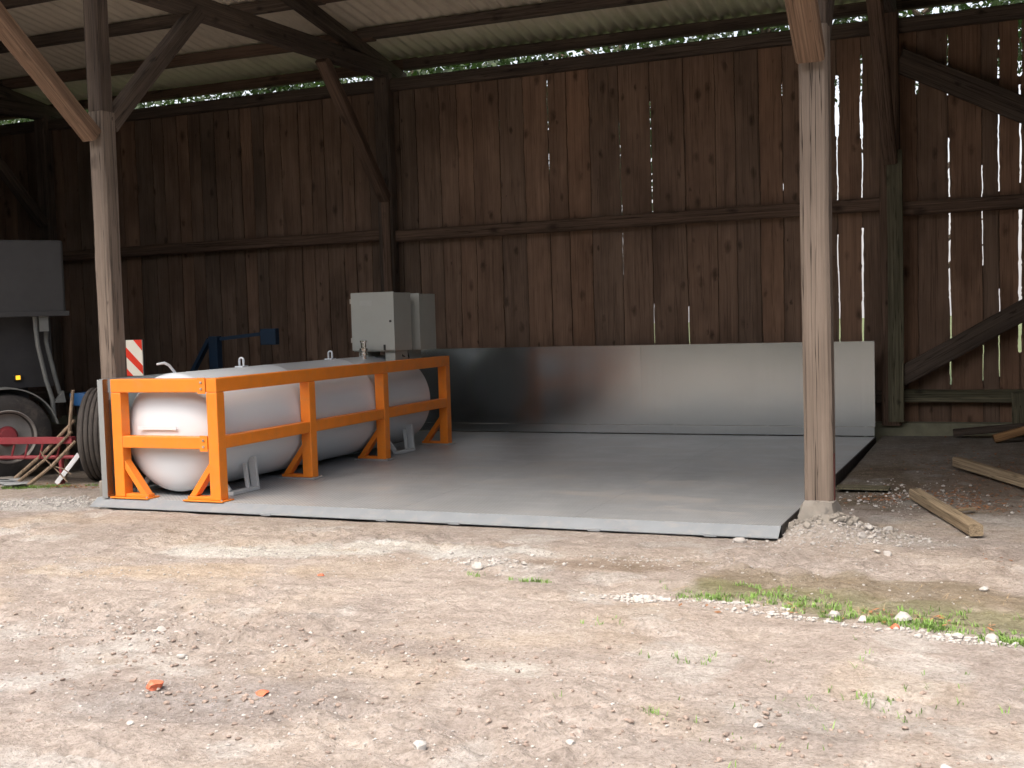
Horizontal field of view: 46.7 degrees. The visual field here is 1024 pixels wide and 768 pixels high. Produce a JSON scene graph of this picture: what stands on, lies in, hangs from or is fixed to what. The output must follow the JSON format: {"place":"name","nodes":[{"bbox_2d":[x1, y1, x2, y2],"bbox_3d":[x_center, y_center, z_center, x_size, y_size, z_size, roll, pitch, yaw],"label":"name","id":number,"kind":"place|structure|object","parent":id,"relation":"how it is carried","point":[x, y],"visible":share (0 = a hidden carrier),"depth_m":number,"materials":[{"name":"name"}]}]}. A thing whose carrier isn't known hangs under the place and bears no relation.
{"place":"outdoors","nodes":[
{"label":"outdoors","id":0,"kind":"place"},
{"bbox_2d":[70,392,85,470],"bbox_3d":[-5.016,0.579,14.529,0.660,0.955,0.350,0,4,23],"label":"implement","id":1,"kind":"object","parent":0,"point":[78,397],"visible":0.12,"depth_m":14.44,"materials":[{"name":"blue metal"}]},
{"bbox_2d":[0,316,1023,767],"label":"ground","id":2,"kind":"structure","parent":0,"point":[694,634],"depth_m":6.46,"materials":[{"name":"brown soil"}]},
{"bbox_2d":[0,480,18,483],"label":"grey plank","id":3,"kind":"object","parent":2,"relation":"on","point":[2,482],"visible":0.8,"depth_m":13.36,"materials":[{"name":"paint"}]},
{"bbox_2d":[0,240,68,476],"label":"farm trailer","id":4,"kind":"object","parent":2,"relation":"on","point":[32,294],"visible":0.88,"depth_m":14.07,"materials":[{"name":"grey metal"}]},
{"bbox_2d":[0,431,72,481],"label":"shovel","id":5,"kind":"object","parent":2,"relation":"on","point":[27,474],"visible":0.94,"depth_m":13.32,"materials":[{"name":"grey paint"}]},
{"bbox_2d":[0,419,74,478],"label":"shovel","id":6,"kind":"object","parent":2,"relation":"on","point":[34,461],"visible":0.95,"depth_m":13.45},
{"bbox_2d":[0,436,75,483],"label":"red drawbar","id":7,"kind":"object","parent":2,"relation":"on","point":[14,441],"visible":0.92,"depth_m":13.40,"materials":[{"name":"paint"}]},
{"bbox_2d":[2,440,76,485],"bbox_3d":[-5.221,0.883,13.114,0.810,0.501,0.220,-2,3,-6],"label":"shovel","id":8,"kind":"object","parent":2,"relation":"on","point":[48,468],"visible":1,"depth_m":13.12,"materials":[{"name":"grey paint"}]},
{"bbox_2d":[40,451,70,481],"bbox_3d":[-5.047,0.914,13.143,0.393,0.358,0.044,-1,3,15],"label":"twig","id":9,"kind":"object","parent":2,"relation":"on","point":[46,460],"visible":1,"depth_m":13.14,"materials":[{"name":"brown wood"}]},
{"bbox_2d":[55,453,79,483],"bbox_3d":[-4.973,0.952,13.267,0.324,0.362,0.024,-1,3,7],"label":"white batten","id":10,"kind":"object","parent":2,"relation":"on","point":[69,466],"visible":0.93,"depth_m":13.26,"materials":[{"name":"white wood"}]},
{"bbox_2d":[64,390,74,481],"bbox_3d":[-4.979,0.587,13.324,0.047,1.053,0.387,-5,5,-44],"label":"wooden stick","id":11,"kind":"object","parent":2,"relation":"on","point":[66,462],"visible":0.7,"depth_m":13.25,"materials":[{"name":"brown wood"}]},
{"bbox_2d":[77,388,101,479],"bbox_3d":[-4.642,0.569,13.600,0.410,1.060,1.060,-2,3,-2],"label":"standing tyre","id":12,"kind":"object","parent":2,"relation":"on","point":[88,439],"visible":0.32,"depth_m":13.12,"materials":[{"name":"rubber"}]},
{"bbox_2d":[0,95,209,124],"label":"broadleaf tree","id":13,"kind":"object","parent":2,"relation":"on","point":[25,120],"visible":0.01,"depth_m":26.36,"materials":[{"name":"green plant"}]},
{"bbox_2d":[126,720,133,724],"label":"stone","id":14,"kind":"object","parent":2,"relation":"on","point":[130,722],"visible":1,"depth_m":5.23,"materials":[{"name":"white stone"}]},
{"bbox_2d":[126,339,145,376],"bbox_3d":[-4.399,0.272,13.979,0.257,1.595,0.074,0,4,23],"label":"warning board","id":15,"kind":"object","parent":2,"relation":"on","point":[135,353],"visible":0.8,"depth_m":13.91,"materials":[{"name":"red plastic"}]},
{"bbox_2d":[146,680,163,690],"bbox_3d":[-1.731,1.466,5.755,0.091,0.059,0.100,0,4,23],"label":"brick fragment","id":16,"kind":"object","parent":2,"relation":"on","point":[153,685],"visible":0.97,"depth_m":5.72,"materials":[{"name":"orange brick"}]},
{"bbox_2d":[156,626,165,631],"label":"stone","id":17,"kind":"object","parent":2,"relation":"on","point":[161,628],"visible":0.77,"depth_m":6.92,"materials":[{"name":"grey stone"}]},
{"bbox_2d":[177,654,186,658],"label":"stone","id":18,"kind":"object","parent":2,"relation":"on","point":[180,656],"visible":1,"depth_m":6.28,"materials":[{"name":"grey stone"}]},
{"bbox_2d":[190,328,278,370],"bbox_3d":[-4.178,0.047,17.179,2.000,1.660,0.170,0,4,23],"label":"blue implement","id":19,"kind":"object","parent":2,"relation":"on","point":[213,344],"visible":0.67,"depth_m":17.10,"materials":[{"name":"paint"}]},
{"bbox_2d":[135,76,370,108],"bbox_3d":[-4.816,-4.573,26.260,8.116,10.076,7.773,0,4,23],"label":"broadleaf tree","id":20,"kind":"object","parent":2,"relation":"on","point":[254,91],"visible":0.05,"depth_m":25.97,"materials":[{"name":"green plant"}]},
{"bbox_2d":[256,689,268,696],"bbox_3d":[-1.190,1.473,5.652,0.054,0.029,0.075,-4,4,-40],"label":"brick fragment","id":21,"kind":"object","parent":2,"relation":"on","point":[262,693],"visible":1,"depth_m":5.63,"materials":[{"name":"orange brick"}]},
{"bbox_2d":[259,55,548,93],"bbox_3d":[-2.025,-3.771,23.979,6.775,8.572,6.594,-3,4,-26],"label":"broadleaf tree","id":22,"kind":"object","parent":2,"relation":"on","point":[448,68],"visible":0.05,"depth_m":22.67,"materials":[{"name":"green plant"}]},
{"bbox_2d":[413,740,426,749],"bbox_3d":[-0.372,1.475,4.827,0.059,0.050,0.058,-3,4,-26],"label":"stone","id":23,"kind":"object","parent":2,"relation":"on","point":[419,744],"visible":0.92,"depth_m":4.80,"materials":[{"name":"white stone"}]},
{"bbox_2d":[471,562,482,570],"bbox_3d":[-0.238,1.265,8.201,0.069,0.063,0.104,-4,4,-40],"label":"stone","id":24,"kind":"object","parent":2,"relation":"on","point":[477,566],"visible":1,"depth_m":8.17,"materials":[{"name":"grey stone"}]},
{"bbox_2d":[90,431,875,538],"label":"steel platform","id":25,"kind":"structure","parent":2,"relation":"on","point":[749,486],"depth_m":11.64,"materials":[{"name":"grey metal"}]},
{"bbox_2d":[97,373,166,497],"bbox_3d":[-2.727,0.326,14.530,0.070,1.166,6.458,0,4,23],"label":"side screen","id":26,"kind":"object","parent":25,"relation":"on","point":[106,437],"visible":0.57,"depth_m":11.60,"materials":[{"name":"grey metal"}]},
{"bbox_2d":[129,292,435,495],"bbox_3d":[-2.419,-0.055,13.665,1.180,2.002,4.915,0,4,23],"label":"gas tank","id":27,"kind":"object","parent":25,"relation":"on","point":[397,325],"visible":0.73,"depth_m":12.75,"materials":[{"name":"metal"}]},
{"bbox_2d":[110,356,455,502],"bbox_3d":[-2.350,0.366,13.586,1.335,1.168,5.000,0,4,23],"label":"guard frame","id":28,"kind":"object","parent":25,"relation":"on","point":[217,441],"visible":1,"depth_m":11.74,"materials":[{"name":"orange paint"}]},
{"bbox_2d":[420,341,874,436],"bbox_3d":[1.577,0.077,16.234,6.525,1.212,0.062,0,4,23],"label":"back screen","id":29,"kind":"object","parent":25,"relation":"on","point":[697,388],"visible":0.88,"depth_m":16.10,"materials":[{"name":"grey metal"}]},
{"bbox_2d":[0,576,1016,767],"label":"earth clods","id":30,"kind":"object","parent":2,"relation":"on","point":[526,744],"visible":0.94,"depth_m":5.52,"materials":[{"name":"brown soil"}]},
{"bbox_2d":[0,0,1023,522],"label":"timber barn","id":31,"kind":"structure","parent":2,"relation":"on","point":[486,206],"depth_m":16.58,"materials":[{"name":"wood"}]},
{"bbox_2d":[22,436,1023,630],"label":"leaf litter","id":32,"kind":"object","parent":2,"relation":"on","point":[962,496],"visible":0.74,"depth_m":10.64,"materials":[{"name":"brown plant"}]},
{"bbox_2d":[35,481,1019,630],"bbox_3d":[-1.233,1.190,10.055,10.973,0.085,4.410,0,4,23],"label":"straw","id":33,"kind":"object","parent":2,"relation":"on","point":[749,574],"visible":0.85,"depth_m":7.16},
{"bbox_2d":[566,739,575,744],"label":"stone","id":34,"kind":"object","parent":2,"relation":"on","point":[570,741],"visible":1,"depth_m":4.81,"materials":[{"name":"white stone"}]},
{"bbox_2d":[444,31,735,214],"bbox_3d":[1.990,-4.231,23.470,7.167,9.316,7.479,0,4,23],"label":"broadleaf tree","id":35,"kind":"object","parent":2,"relation":"on","point":[584,51],"visible":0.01,"depth_m":23.05,"materials":[{"name":"green plant"}]},
{"bbox_2d":[733,537,745,542],"bbox_3d":[1.722,1.182,8.961,0.098,0.046,0.068,-1,3,14],"label":"stone","id":36,"kind":"object","parent":2,"relation":"on","point":[739,540],"visible":1,"depth_m":8.94,"materials":[{"name":"grey stone"}]},
{"bbox_2d":[753,723,763,727],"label":"stone","id":37,"kind":"object","parent":2,"relation":"on","point":[757,725],"visible":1,"depth_m":4.99,"materials":[{"name":"white stone"}]},
{"bbox_2d":[606,6,940,92],"bbox_3d":[4.560,-4.467,21.133,6.020,9.902,6.003,-4,4,-29],"label":"broadleaf tree","id":38,"kind":"object","parent":2,"relation":"on","point":[762,30],"visible":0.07,"depth_m":20.60,"materials":[{"name":"green plant"}]},
{"bbox_2d":[828,610,840,618],"bbox_3d":[1.805,1.297,6.642,0.071,0.057,0.085,0,4,23],"label":"stone","id":39,"kind":"object","parent":2,"relation":"on","point":[832,613],"visible":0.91,"depth_m":6.62,"materials":[{"name":"grey stone"}]},
{"bbox_2d":[785,510,923,541],"bbox_3d":[2.593,1.069,9.061,1.052,0.202,0.453,-1,3,17],"label":"rubble","id":40,"kind":"object","parent":2,"relation":"on","point":[849,520],"visible":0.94,"depth_m":8.99,"materials":[{"name":"stone"}]},
{"bbox_2d":[857,615,865,622],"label":"stone","id":41,"kind":"object","parent":2,"relation":"on","point":[862,619],"visible":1,"depth_m":6.51,"materials":[{"name":"grey stone"}]},
{"bbox_2d":[857,532,865,538],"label":"stone","id":42,"kind":"object","parent":2,"relation":"on","point":[862,535],"visible":1,"depth_m":8.75,"materials":[{"name":"grey stone"}]},
{"bbox_2d":[836,484,890,490],"bbox_3d":[3.316,0.978,11.196,0.480,0.015,0.220,0,4,23],"label":"flat board","id":43,"kind":"object","parent":2,"relation":"on","point":[863,487],"visible":0.86,"depth_m":11.16,"materials":[{"name":"wood"}]},
{"bbox_2d":[865,524,872,530],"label":"stone","id":44,"kind":"object","parent":2,"relation":"on","point":[869,527],"visible":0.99,"depth_m":8.90,"materials":[{"name":"grey stone"}]},
{"bbox_2d":[883,551,891,555],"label":"stone","id":45,"kind":"object","parent":2,"relation":"on","point":[887,553],"visible":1,"depth_m":8.33,"materials":[{"name":"grey stone"}]},
{"bbox_2d":[883,526,892,530],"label":"stone","id":46,"kind":"object","parent":2,"relation":"on","point":[888,528],"visible":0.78,"depth_m":9.09,"materials":[{"name":"grey stone"}]},
{"bbox_2d":[889,623,899,628],"bbox_3d":[2.040,1.298,6.326,0.056,0.043,0.054,2,5,45],"label":"brick fragment","id":47,"kind":"object","parent":2,"relation":"on","point":[893,625],"visible":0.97,"depth_m":6.31,"materials":[{"name":"orange brick"}]},
{"bbox_2d":[893,611,911,622],"bbox_3d":[2.140,1.280,6.496,0.101,0.067,0.115,0,4,23],"label":"stone","id":48,"kind":"object","parent":2,"relation":"on","point":[900,615],"visible":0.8,"depth_m":6.46,"materials":[{"name":"grey stone"}]},
{"bbox_2d":[834,0,1021,268],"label":"broadleaf tree","id":49,"kind":"object","parent":2,"relation":"on","point":[925,11],"visible":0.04,"depth_m":21.83,"materials":[{"name":"green plant"}]},
{"bbox_2d":[909,488,983,535],"bbox_3d":[3.532,1.036,9.718,0.108,0.095,1.724,-1,4,4],"label":"timber offcut","id":50,"kind":"object","parent":2,"relation":"on","point":[964,523],"visible":1,"depth_m":9.48,"materials":[{"name":"brown wood"}]},
{"bbox_2d":[941,764,951,767],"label":"stone","id":51,"kind":"object","parent":2,"relation":"on","point":[944,766],"visible":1,"depth_m":4.44,"materials":[{"name":"white stone"}]},
{"bbox_2d":[950,632,963,638],"bbox_3d":[2.302,1.306,6.133,0.069,0.046,0.060,0,4,23],"label":"stone","id":52,"kind":"object","parent":2,"relation":"on","point":[957,635],"visible":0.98,"depth_m":6.11,"materials":[{"name":"grey stone"}]},
{"bbox_2d":[956,507,975,510],"bbox_3d":[3.685,1.049,9.833,0.336,0.018,0.053,-4,4,-13],"label":"bark strip","id":53,"kind":"object","parent":2,"relation":"on","point":[966,509],"visible":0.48,"depth_m":9.83,"materials":[{"name":"brown wood"}]},
{"bbox_2d":[979,586,987,590],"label":"stone","id":54,"kind":"object","parent":2,"relation":"on","point":[983,588],"visible":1,"depth_m":7.15,"materials":[{"name":"grey stone"}]},
{"bbox_2d":[947,0,1023,75],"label":"broadleaf tree","id":55,"kind":"object","parent":2,"relation":"on","point":[995,3],"visible":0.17,"depth_m":20.25,"materials":[{"name":"green plant"}]},
{"bbox_2d":[952,457,1023,487],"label":"timber offcut","id":56,"kind":"object","parent":2,"relation":"on","point":[1003,475],"visible":1,"depth_m":11.48,"materials":[{"name":"brown wood"}]},
{"bbox_2d":[953,423,1023,435],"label":"timber offcut","id":57,"kind":"object","parent":2,"relation":"on","point":[980,430],"visible":0.88,"depth_m":14.44,"materials":[{"name":"brown wood"}]},
{"bbox_2d":[984,633,998,642],"bbox_3d":[2.446,1.301,6.043,0.064,0.060,0.086,-4,4,-34],"label":"stone","id":58,"kind":"object","parent":2,"relation":"on","point":[990,638],"visible":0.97,"depth_m":6.02,"materials":[{"name":"grey stone"}]},
{"bbox_2d":[992,426,1023,442],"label":"timber offcut","id":59,"kind":"object","parent":2,"relation":"on","point":[1008,434],"visible":1,"depth_m":13.97,"materials":[{"name":"brown wood"}]},
{"bbox_2d":[0,471,1023,767],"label":"gravel","id":60,"kind":"structure","parent":0,"point":[638,597],"depth_m":7.15,"materials":[{"name":"grey gravel"}]},
{"bbox_2d":[1,483,1023,767],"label":"grass","id":61,"kind":"structure","parent":0,"point":[881,619],"depth_m":6.58,"materials":[{"name":"green plant"}]},
{"bbox_2d":[4,0,1021,322],"label":"sky","id":62,"kind":"structure","parent":0,"point":[936,11],"materials":[{"name":"white"}]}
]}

